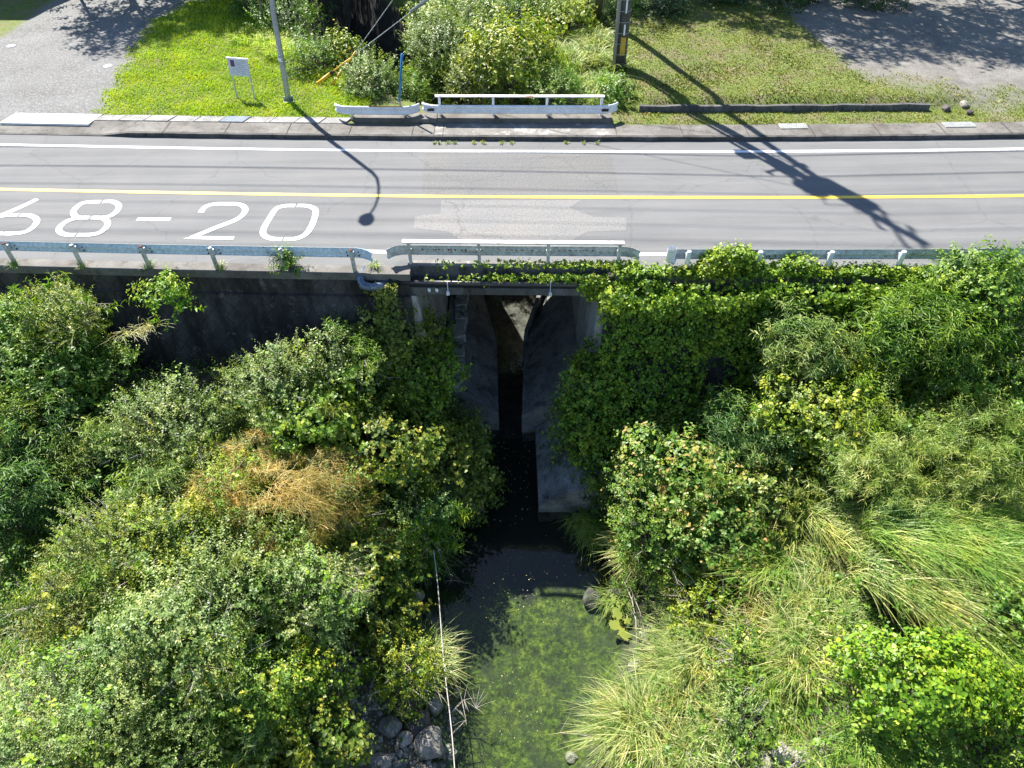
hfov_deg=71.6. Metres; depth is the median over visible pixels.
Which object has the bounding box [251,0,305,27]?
shade tree
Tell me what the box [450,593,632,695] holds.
algae mats
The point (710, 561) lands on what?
shrub
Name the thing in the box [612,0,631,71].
utility pole
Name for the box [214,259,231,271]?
grass tuft
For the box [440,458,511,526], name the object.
shrub
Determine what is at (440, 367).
shrub
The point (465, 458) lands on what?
shrub
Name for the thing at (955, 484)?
bamboo grass
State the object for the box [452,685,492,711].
dead branch
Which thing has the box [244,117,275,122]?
drain slab
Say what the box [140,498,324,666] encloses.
shrub
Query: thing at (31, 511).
weed
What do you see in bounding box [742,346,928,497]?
shrub
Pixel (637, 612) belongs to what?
dead branch
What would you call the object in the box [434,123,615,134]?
bridge pavement
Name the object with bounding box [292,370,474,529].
shrub
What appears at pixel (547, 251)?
bridge guardrail
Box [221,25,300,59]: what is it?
tall grass
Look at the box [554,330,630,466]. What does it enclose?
shrub
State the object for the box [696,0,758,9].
shrub
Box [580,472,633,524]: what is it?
shrub
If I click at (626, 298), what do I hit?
ivy
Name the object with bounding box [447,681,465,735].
dead branch
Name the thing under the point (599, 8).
wooden pole
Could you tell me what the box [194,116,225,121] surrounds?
drain slab
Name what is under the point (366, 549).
shrub
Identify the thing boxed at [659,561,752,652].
shrub
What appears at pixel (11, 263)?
grass tuft
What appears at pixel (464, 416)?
shrub
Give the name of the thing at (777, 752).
rock
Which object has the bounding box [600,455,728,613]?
shrub
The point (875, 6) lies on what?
shrub
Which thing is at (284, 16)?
shrub
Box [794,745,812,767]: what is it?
rock
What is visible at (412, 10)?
guy wire
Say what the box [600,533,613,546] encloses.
rock
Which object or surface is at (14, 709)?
shrub
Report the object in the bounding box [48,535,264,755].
shrub
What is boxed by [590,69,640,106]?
shrub
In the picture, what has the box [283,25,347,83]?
shrub
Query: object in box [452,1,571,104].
bush
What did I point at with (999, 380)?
shrub
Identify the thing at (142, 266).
grass tuft
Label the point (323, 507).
dodder threads
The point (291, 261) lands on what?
weed
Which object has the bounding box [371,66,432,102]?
shrub
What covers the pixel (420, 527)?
shrub
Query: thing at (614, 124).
pavement joint
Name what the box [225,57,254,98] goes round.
information board
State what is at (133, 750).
shrub
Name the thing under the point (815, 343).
shrub
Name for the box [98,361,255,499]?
shrub
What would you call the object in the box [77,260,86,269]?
grass tuft
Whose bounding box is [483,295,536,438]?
streambed
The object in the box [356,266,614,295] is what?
water pipe
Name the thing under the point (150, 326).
grass clump
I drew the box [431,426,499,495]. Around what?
shrub
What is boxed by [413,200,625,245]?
road patch
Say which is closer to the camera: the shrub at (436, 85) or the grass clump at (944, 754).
the grass clump at (944, 754)
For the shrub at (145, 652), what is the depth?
14.46 m
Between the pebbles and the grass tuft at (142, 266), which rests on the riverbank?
the pebbles
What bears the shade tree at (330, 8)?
on the ground at (58, 56)
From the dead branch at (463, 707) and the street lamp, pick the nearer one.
the dead branch at (463, 707)
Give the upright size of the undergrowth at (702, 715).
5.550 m
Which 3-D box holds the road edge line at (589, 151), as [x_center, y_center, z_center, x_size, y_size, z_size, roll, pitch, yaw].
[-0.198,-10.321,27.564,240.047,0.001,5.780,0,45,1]
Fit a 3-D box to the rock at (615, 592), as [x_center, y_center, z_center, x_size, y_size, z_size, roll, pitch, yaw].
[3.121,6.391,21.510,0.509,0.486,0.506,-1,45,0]
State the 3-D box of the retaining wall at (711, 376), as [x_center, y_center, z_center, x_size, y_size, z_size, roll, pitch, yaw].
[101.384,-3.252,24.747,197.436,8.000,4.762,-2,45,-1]
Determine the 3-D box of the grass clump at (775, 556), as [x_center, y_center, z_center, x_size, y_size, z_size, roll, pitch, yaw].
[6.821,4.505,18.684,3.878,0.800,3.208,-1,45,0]
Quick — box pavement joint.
[163,121,1006,135]
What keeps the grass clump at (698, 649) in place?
on the riverbank
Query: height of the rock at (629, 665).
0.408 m
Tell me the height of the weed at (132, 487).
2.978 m
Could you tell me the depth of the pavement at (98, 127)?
26.59 m
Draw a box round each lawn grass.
[91,0,403,117]
[589,0,1023,124]
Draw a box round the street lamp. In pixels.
[269,0,293,103]
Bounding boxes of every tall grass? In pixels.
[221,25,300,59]
[550,37,637,72]
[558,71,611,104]
[565,22,614,48]
[579,66,630,94]
[593,98,633,113]
[609,56,635,72]
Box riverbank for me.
[0,363,1023,767]
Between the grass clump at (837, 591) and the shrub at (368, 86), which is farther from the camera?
the shrub at (368, 86)
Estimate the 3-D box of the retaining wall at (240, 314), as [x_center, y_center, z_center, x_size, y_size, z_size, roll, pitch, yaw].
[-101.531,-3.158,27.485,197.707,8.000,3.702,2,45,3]
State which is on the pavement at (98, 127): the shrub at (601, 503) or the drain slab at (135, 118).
the drain slab at (135, 118)
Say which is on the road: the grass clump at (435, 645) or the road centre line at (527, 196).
the road centre line at (527, 196)
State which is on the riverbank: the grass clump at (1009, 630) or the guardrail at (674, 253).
the grass clump at (1009, 630)
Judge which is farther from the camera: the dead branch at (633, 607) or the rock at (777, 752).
the dead branch at (633, 607)
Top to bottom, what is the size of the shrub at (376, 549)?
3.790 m
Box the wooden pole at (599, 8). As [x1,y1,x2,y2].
[593,0,603,21]
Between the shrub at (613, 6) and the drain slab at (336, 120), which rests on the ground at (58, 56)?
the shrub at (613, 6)
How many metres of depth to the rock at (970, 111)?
27.01 m
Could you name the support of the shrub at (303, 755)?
on the riverbank
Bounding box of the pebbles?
[305,631,933,767]
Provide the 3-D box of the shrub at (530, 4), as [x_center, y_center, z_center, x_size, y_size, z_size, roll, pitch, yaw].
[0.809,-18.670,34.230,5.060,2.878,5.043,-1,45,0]
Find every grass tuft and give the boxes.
[5,259,18,269]
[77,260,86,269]
[139,259,156,269]
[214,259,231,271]
[365,258,385,269]
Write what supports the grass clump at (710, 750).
on the riverbank
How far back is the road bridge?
24.97 m
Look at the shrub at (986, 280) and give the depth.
18.55 m
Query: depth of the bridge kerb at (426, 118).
26.93 m
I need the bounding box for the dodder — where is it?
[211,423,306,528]
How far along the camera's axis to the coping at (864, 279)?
20.23 m
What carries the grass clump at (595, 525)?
on the riverbank
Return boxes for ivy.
[336,280,418,457]
[424,238,1023,509]
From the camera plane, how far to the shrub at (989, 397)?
18.25 m
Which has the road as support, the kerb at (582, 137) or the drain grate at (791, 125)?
the kerb at (582, 137)
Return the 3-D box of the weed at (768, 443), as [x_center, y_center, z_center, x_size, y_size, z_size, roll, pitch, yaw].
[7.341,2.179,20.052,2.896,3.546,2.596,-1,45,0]
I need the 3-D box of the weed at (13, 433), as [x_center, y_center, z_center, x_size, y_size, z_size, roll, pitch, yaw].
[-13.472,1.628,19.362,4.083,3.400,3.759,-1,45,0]
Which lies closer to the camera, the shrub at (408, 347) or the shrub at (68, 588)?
the shrub at (68, 588)
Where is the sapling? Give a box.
[126,262,207,331]
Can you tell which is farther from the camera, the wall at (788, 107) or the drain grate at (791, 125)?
the wall at (788, 107)
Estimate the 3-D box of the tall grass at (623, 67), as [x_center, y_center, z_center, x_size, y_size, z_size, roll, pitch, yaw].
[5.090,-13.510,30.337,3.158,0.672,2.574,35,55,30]
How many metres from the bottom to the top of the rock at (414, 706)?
0.656 m
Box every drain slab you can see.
[0,113,102,125]
[95,115,126,120]
[119,115,151,120]
[144,115,176,120]
[169,116,201,121]
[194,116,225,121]
[219,116,250,121]
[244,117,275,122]
[269,117,300,122]
[295,117,325,122]
[321,117,350,123]
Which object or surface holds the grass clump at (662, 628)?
on the riverbank
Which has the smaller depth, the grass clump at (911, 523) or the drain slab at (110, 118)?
the grass clump at (911, 523)
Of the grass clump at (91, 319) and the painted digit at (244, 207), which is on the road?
the painted digit at (244, 207)
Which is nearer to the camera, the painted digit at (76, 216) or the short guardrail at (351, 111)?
the painted digit at (76, 216)
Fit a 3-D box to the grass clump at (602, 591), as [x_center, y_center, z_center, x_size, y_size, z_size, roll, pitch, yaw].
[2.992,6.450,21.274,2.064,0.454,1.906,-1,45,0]
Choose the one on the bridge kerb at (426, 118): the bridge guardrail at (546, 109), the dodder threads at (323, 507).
the bridge guardrail at (546, 109)
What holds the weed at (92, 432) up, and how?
on the riverbank
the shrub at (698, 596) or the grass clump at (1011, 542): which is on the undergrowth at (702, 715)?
the grass clump at (1011, 542)
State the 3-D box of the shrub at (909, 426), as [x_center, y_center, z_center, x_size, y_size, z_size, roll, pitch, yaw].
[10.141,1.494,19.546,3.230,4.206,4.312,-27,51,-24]
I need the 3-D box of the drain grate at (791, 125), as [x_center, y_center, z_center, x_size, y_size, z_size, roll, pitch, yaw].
[10.479,-9.624,26.481,1.002,0.023,0.400,-1,45,0]
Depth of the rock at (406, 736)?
18.08 m
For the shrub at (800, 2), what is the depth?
33.61 m
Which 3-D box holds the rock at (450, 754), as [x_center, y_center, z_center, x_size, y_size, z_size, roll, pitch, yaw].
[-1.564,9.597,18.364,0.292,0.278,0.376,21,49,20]
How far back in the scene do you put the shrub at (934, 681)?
14.18 m
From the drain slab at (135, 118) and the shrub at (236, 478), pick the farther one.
the drain slab at (135, 118)
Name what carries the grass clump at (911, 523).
on the riverbank
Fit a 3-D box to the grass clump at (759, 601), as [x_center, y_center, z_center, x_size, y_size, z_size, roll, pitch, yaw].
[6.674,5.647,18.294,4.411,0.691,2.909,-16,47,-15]
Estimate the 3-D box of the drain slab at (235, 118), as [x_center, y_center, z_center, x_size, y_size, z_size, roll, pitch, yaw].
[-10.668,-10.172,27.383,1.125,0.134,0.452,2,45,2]
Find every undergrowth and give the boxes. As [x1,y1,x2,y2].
[0,337,1023,767]
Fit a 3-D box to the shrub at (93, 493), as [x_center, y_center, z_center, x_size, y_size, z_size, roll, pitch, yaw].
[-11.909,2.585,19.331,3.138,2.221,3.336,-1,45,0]
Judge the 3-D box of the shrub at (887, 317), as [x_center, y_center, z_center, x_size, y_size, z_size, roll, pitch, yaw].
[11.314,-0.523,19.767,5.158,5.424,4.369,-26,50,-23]
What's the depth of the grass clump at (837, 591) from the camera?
17.20 m
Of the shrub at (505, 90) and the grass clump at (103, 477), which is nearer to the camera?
the grass clump at (103, 477)
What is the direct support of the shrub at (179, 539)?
on the riverbank
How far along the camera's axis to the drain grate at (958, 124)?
26.42 m
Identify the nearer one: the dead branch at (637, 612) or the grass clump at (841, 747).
the grass clump at (841, 747)
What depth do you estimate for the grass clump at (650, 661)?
18.40 m
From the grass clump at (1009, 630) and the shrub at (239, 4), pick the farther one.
the shrub at (239, 4)
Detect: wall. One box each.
[0,273,424,438]
[597,269,1017,443]
[639,103,930,111]
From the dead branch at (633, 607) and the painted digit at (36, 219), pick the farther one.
the painted digit at (36, 219)
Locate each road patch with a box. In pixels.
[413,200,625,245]
[422,145,618,195]
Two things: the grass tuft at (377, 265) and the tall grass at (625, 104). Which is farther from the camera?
the tall grass at (625, 104)
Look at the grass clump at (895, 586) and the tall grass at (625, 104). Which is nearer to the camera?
the grass clump at (895, 586)
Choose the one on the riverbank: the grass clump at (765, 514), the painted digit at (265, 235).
the grass clump at (765, 514)
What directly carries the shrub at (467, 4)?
on the ground at (58, 56)
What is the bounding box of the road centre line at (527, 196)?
[0,188,1023,198]
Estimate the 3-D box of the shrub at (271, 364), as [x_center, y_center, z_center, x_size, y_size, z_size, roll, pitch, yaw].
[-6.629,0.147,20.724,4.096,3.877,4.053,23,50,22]
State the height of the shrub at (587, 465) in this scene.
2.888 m
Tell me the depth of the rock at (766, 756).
15.62 m
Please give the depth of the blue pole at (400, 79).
26.61 m
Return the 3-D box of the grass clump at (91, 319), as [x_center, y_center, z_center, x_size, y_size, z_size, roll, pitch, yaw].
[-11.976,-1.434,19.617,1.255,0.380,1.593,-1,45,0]
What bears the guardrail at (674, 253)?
on the coping at (864, 279)
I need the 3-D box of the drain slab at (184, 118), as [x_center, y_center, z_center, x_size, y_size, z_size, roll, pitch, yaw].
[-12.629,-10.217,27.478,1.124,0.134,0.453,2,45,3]
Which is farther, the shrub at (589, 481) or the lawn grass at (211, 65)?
the lawn grass at (211, 65)
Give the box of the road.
[0,134,1023,268]
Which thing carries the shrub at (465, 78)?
on the ground at (58, 56)
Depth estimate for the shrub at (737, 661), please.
16.91 m
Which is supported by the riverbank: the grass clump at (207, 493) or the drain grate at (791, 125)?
the grass clump at (207, 493)
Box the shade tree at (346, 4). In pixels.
[287,0,350,34]
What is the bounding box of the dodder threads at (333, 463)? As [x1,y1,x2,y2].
[267,439,383,543]
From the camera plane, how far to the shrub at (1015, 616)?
15.65 m
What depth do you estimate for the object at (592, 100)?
28.28 m
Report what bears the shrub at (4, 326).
on the riverbank
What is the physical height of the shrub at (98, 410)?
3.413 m
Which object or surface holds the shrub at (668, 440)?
on the riverbank
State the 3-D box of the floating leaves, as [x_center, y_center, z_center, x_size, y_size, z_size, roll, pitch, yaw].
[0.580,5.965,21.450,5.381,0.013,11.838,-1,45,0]
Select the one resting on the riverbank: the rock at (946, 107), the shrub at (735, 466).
the shrub at (735, 466)
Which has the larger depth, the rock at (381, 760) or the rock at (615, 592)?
the rock at (615, 592)
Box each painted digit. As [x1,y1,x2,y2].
[0,198,39,234]
[56,200,121,236]
[184,202,247,239]
[260,204,318,240]
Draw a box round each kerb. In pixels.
[0,131,1023,140]
[353,113,611,123]
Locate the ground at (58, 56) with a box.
[0,0,1023,124]
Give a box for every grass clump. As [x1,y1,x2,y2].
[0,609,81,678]
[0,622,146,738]
[49,444,140,515]
[61,312,99,345]
[93,317,176,349]
[172,476,240,520]
[239,744,294,767]
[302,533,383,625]
[384,612,476,714]
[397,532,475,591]
[548,655,696,767]
[555,506,612,567]
[578,574,633,627]
[585,512,679,599]
[610,614,712,740]
[629,573,713,677]
[638,670,770,767]
[654,608,747,707]
[702,516,830,608]
[703,574,818,665]
[719,381,788,416]
[724,630,830,762]
[731,500,792,527]
[746,528,900,682]
[747,588,881,719]
[757,467,856,574]
[781,691,936,767]
[796,468,955,622]
[830,504,1023,671]
[857,465,1023,613]
[867,691,996,767]
[894,479,1023,609]
[928,566,1023,675]
[967,504,1023,644]
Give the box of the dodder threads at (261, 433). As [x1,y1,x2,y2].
[214,426,292,489]
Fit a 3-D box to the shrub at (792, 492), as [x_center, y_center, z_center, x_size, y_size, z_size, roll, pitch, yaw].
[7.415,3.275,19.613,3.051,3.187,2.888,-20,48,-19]
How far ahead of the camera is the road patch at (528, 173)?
24.57 m
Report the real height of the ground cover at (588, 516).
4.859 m
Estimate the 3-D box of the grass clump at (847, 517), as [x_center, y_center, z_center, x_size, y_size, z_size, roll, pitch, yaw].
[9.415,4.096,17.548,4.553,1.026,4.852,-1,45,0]
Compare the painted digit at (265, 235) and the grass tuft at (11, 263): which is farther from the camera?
the painted digit at (265, 235)
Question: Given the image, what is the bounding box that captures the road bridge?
[407,260,624,521]
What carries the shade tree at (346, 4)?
on the ground at (58, 56)
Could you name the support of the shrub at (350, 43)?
on the ground at (58, 56)
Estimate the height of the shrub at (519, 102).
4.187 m
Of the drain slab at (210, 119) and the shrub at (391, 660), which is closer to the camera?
the shrub at (391, 660)
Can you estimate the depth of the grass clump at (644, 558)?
21.01 m
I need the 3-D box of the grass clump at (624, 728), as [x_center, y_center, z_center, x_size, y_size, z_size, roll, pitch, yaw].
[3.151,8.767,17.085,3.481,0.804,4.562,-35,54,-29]
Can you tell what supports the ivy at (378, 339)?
on the riverbank
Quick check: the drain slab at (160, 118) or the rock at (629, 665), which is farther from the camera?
the drain slab at (160, 118)
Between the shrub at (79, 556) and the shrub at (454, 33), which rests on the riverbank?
the shrub at (79, 556)
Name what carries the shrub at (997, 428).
on the riverbank
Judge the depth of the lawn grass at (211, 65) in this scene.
30.36 m
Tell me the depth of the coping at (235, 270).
20.73 m
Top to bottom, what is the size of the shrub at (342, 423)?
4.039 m
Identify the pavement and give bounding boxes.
[0,119,1023,134]
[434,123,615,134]
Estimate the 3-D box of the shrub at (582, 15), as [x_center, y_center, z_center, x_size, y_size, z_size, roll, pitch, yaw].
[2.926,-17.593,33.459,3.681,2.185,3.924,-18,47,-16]
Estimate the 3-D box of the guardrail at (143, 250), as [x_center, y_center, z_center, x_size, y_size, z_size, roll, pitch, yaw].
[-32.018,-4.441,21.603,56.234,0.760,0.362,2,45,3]
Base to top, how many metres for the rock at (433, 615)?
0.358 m
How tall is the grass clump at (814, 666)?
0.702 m
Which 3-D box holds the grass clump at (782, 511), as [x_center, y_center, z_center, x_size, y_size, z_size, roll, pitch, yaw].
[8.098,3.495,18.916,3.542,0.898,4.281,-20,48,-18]
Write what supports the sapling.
attached to the retaining wall at (240, 314)
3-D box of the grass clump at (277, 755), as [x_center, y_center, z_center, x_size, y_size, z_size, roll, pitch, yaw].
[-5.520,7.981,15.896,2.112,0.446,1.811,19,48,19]
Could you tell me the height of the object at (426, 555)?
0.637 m
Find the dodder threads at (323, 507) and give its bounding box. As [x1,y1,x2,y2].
[209,450,353,569]
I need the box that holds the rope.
[433,550,454,767]
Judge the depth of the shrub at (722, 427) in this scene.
19.82 m
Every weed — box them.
[0,378,115,516]
[0,442,110,576]
[35,412,142,502]
[100,444,220,536]
[263,241,304,279]
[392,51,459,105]
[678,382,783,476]
[727,401,830,489]
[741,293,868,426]
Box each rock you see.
[369,752,391,767]
[377,715,401,738]
[394,693,419,721]
[396,730,412,747]
[406,709,430,737]
[409,590,424,600]
[414,725,444,759]
[424,608,436,623]
[424,695,443,716]
[447,748,458,761]
[565,751,577,763]
[582,588,600,609]
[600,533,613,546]
[607,587,623,602]
[628,658,641,673]
[749,750,772,767]
[771,739,794,763]
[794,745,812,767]
[942,104,950,111]
[960,100,968,107]
[966,109,973,114]
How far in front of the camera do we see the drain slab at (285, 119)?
27.23 m
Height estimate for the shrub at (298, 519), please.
3.899 m
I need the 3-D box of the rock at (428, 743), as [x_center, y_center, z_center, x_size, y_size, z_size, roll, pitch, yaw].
[-2.120,9.192,18.199,0.792,0.877,0.840,-1,45,0]
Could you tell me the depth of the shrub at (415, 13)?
33.62 m
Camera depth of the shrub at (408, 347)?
21.16 m
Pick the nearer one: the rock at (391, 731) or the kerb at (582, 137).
the rock at (391, 731)
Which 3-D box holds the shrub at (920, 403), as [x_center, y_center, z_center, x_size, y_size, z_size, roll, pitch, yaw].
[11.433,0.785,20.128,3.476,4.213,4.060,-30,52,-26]
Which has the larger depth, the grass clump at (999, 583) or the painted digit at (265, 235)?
the painted digit at (265, 235)
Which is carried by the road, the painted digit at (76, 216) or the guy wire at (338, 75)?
the painted digit at (76, 216)
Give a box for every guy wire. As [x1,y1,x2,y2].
[316,0,428,84]
[331,0,392,84]
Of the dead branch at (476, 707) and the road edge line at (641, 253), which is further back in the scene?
the road edge line at (641, 253)
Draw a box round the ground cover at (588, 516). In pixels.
[0,352,1023,767]
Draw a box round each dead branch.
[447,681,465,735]
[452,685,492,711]
[622,576,636,640]
[623,587,644,640]
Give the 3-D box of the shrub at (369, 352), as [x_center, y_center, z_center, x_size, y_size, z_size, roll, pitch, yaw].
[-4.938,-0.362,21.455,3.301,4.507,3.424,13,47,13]
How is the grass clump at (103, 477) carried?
on the riverbank
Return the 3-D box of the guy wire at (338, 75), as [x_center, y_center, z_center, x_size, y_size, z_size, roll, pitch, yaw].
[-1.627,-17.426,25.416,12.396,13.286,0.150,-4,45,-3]
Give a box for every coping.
[0,258,411,280]
[615,268,1019,283]
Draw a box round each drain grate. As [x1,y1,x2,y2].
[778,123,807,128]
[941,122,975,126]
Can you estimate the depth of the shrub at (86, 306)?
19.54 m
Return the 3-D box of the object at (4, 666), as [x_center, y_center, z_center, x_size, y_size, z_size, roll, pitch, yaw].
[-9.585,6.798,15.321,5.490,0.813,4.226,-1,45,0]
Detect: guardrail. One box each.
[0,241,372,271]
[334,103,419,119]
[386,239,639,264]
[422,94,618,115]
[666,246,1023,274]
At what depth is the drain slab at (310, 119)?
27.22 m
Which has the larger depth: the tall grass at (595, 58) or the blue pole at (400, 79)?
the tall grass at (595, 58)
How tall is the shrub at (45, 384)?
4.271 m
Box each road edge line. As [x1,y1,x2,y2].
[0,144,1023,152]
[368,250,666,255]
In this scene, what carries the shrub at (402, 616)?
on the riverbank
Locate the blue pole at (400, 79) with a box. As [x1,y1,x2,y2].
[398,53,402,105]
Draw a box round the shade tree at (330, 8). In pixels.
[203,0,347,37]
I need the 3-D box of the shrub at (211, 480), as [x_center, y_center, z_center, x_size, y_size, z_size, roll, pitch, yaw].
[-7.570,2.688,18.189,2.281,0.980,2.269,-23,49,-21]
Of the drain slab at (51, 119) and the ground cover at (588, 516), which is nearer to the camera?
the ground cover at (588, 516)
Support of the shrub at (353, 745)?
on the riverbank
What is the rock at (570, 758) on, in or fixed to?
on the riverbank
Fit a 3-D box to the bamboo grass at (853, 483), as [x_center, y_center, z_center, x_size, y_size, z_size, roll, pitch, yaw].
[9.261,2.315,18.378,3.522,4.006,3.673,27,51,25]
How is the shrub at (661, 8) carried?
on the ground at (58, 56)
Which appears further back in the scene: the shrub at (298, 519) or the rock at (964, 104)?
the rock at (964, 104)
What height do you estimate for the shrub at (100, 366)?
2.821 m
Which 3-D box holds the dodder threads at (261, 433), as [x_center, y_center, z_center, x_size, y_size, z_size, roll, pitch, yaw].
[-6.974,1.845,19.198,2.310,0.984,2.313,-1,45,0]
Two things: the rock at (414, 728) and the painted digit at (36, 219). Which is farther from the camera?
the painted digit at (36, 219)
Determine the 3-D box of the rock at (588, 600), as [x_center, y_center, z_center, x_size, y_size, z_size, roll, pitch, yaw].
[2.402,6.517,21.406,0.554,0.467,0.576,19,48,18]
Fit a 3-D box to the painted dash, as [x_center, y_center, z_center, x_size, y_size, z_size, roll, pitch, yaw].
[-11.437,-5.263,22.663,1.076,0.001,0.190,1,45,1]
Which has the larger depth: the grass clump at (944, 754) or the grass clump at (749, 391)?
the grass clump at (749, 391)
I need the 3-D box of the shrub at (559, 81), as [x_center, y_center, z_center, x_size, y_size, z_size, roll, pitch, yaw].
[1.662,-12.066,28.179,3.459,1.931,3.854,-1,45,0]
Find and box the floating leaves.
[441,433,616,767]
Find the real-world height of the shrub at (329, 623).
4.583 m
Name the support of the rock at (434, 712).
on the riverbank
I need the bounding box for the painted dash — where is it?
[136,217,170,220]
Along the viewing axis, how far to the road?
23.48 m
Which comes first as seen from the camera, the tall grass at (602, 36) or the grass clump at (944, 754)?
the grass clump at (944, 754)
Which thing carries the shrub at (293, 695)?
on the riverbank
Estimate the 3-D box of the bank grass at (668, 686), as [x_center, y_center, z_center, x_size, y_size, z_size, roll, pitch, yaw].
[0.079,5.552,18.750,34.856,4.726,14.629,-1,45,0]
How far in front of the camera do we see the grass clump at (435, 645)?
19.16 m
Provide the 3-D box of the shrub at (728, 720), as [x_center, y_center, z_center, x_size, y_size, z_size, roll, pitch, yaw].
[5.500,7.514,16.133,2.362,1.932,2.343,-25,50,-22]
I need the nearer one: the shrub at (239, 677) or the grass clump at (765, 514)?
the shrub at (239, 677)
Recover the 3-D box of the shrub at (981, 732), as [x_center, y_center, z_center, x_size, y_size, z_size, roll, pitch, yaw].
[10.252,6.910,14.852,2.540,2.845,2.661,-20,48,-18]
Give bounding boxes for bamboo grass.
[805,385,959,530]
[867,382,1023,531]
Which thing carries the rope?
on the riverbank
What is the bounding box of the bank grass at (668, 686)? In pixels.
[0,360,1022,767]
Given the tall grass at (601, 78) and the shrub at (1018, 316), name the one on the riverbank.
the shrub at (1018, 316)
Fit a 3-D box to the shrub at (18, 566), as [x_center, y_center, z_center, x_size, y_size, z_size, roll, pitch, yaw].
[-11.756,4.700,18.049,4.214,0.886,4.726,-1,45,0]
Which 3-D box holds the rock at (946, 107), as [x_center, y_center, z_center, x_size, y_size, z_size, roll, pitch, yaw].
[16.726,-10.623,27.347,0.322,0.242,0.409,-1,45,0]
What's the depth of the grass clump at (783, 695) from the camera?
16.23 m
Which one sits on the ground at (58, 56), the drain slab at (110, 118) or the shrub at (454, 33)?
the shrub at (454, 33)
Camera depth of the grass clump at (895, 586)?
16.28 m
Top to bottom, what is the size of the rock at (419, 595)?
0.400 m
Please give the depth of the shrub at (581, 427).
22.20 m
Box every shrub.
[0,271,125,394]
[0,289,81,402]
[0,290,134,439]
[0,347,149,477]
[0,506,107,639]
[0,526,155,683]
[0,633,156,767]
[0,639,241,767]
[15,485,205,630]
[17,435,130,538]
[47,613,204,758]
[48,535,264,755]
[64,327,152,419]
[87,477,236,603]
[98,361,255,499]
[116,595,293,767]
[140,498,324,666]
[159,433,300,561]
[163,682,314,767]
[173,459,264,533]
[191,598,382,767]
[203,327,342,454]
[207,510,378,718]
[219,0,293,23]
[229,421,398,604]
[232,335,384,476]
[243,0,327,45]
[248,655,389,767]
[274,309,400,432]
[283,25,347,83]
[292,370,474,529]
[297,501,440,631]
[311,549,438,660]
[316,19,374,82]
[334,41,410,102]
[334,291,451,397]
[343,517,404,568]
[346,620,453,727]
[358,472,481,583]
[365,388,504,541]
[367,311,471,438]
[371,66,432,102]
[396,0,488,104]
[397,0,459,63]
[406,0,520,41]
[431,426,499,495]
[437,37,512,104]
[440,402,494,459]
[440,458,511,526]
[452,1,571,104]
[466,59,544,104]
[481,0,575,33]
[487,98,527,104]
[512,52,595,104]
[529,0,608,38]
[532,380,628,471]
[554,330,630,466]
[562,420,633,508]
[570,433,654,523]
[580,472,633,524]
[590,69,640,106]
[597,393,754,559]
[599,0,649,24]
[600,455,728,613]
[633,0,693,23]
[657,469,792,610]
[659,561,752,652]
[678,415,810,552]
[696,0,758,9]
[700,598,795,715]
[705,677,798,767]
[728,452,836,552]
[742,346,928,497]
[753,0,821,15]
[784,608,1023,756]
[795,331,894,412]
[811,0,926,13]
[816,363,971,494]
[820,263,1023,428]
[858,343,1005,469]
[884,315,1023,465]
[914,233,1023,339]
[935,577,1023,676]
[939,401,1023,526]
[940,649,1023,767]
[946,331,1023,469]
[971,267,1023,347]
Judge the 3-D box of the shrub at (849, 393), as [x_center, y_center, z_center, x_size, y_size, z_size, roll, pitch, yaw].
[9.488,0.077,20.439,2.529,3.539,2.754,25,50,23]
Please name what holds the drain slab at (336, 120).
on the pavement at (98, 127)

